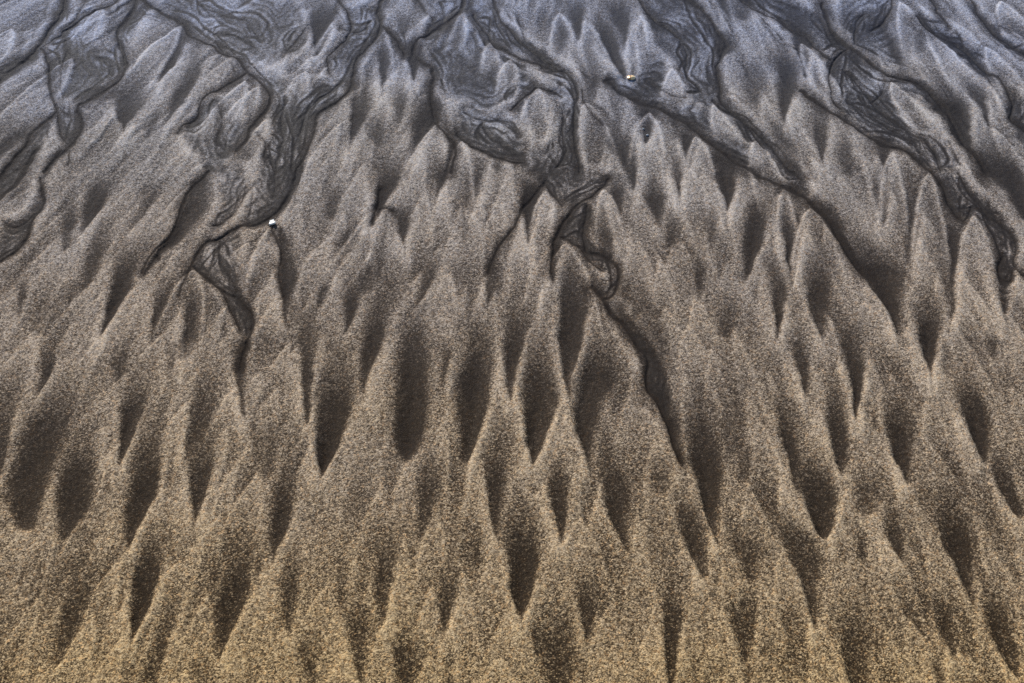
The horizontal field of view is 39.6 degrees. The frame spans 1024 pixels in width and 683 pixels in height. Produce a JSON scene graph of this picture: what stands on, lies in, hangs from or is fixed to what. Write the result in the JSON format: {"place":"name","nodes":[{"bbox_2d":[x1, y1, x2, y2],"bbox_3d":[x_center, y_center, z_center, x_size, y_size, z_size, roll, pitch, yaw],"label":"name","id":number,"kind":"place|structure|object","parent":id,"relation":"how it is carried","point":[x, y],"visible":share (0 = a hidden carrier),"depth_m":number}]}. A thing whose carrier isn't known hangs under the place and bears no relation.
{"place":"outdoors","nodes":[
{"label":"outdoors","id":0,"kind":"place"},
{"bbox_2d":[0,0,1023,682],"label":"sand ground","id":1,"kind":"structure","parent":0,"point":[412,442],"depth_m":1.45},
{"bbox_2d":[0,0,146,262],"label":"silt channel","id":2,"kind":"object","parent":1,"relation":"on","point":[80,66],"visible":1,"depth_m":1.89},
{"bbox_2d":[140,169,210,274],"bbox_3d":[-0.390,-0.141,1.653,0.016,0.004,0.208,7,42,7],"label":"silt channel","id":3,"kind":"object","parent":1,"relation":"on","point":[185,200],"visible":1,"depth_m":1.65},
{"bbox_2d":[140,0,384,372],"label":"silt channel","id":4,"kind":"object","parent":1,"relation":"on","point":[258,32],"visible":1,"depth_m":1.83},
{"bbox_2d":[383,0,683,464],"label":"silt channel","id":5,"kind":"object","parent":1,"relation":"on","point":[481,72],"visible":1,"depth_m":1.82},
{"bbox_2d":[602,0,864,276],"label":"silt channel","id":6,"kind":"object","parent":1,"relation":"on","point":[690,37],"visible":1,"depth_m":1.86},
{"bbox_2d":[627,75,634,79],"bbox_3d":[0.158,-0.349,1.883,0.012,0.005,0.010,6,35,6],"label":"pebble","id":7,"kind":"object","parent":6,"relation":"on","point":[630,77],"visible":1,"depth_m":1.88},
{"bbox_2d":[744,0,1023,309],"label":"silt channel","id":8,"kind":"object","parent":1,"relation":"on","point":[876,105],"visible":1,"depth_m":1.84},
{"bbox_2d":[915,0,1023,131],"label":"silt channel","id":9,"kind":"object","parent":1,"relation":"on","point":[974,60],"visible":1,"depth_m":1.94}
]}

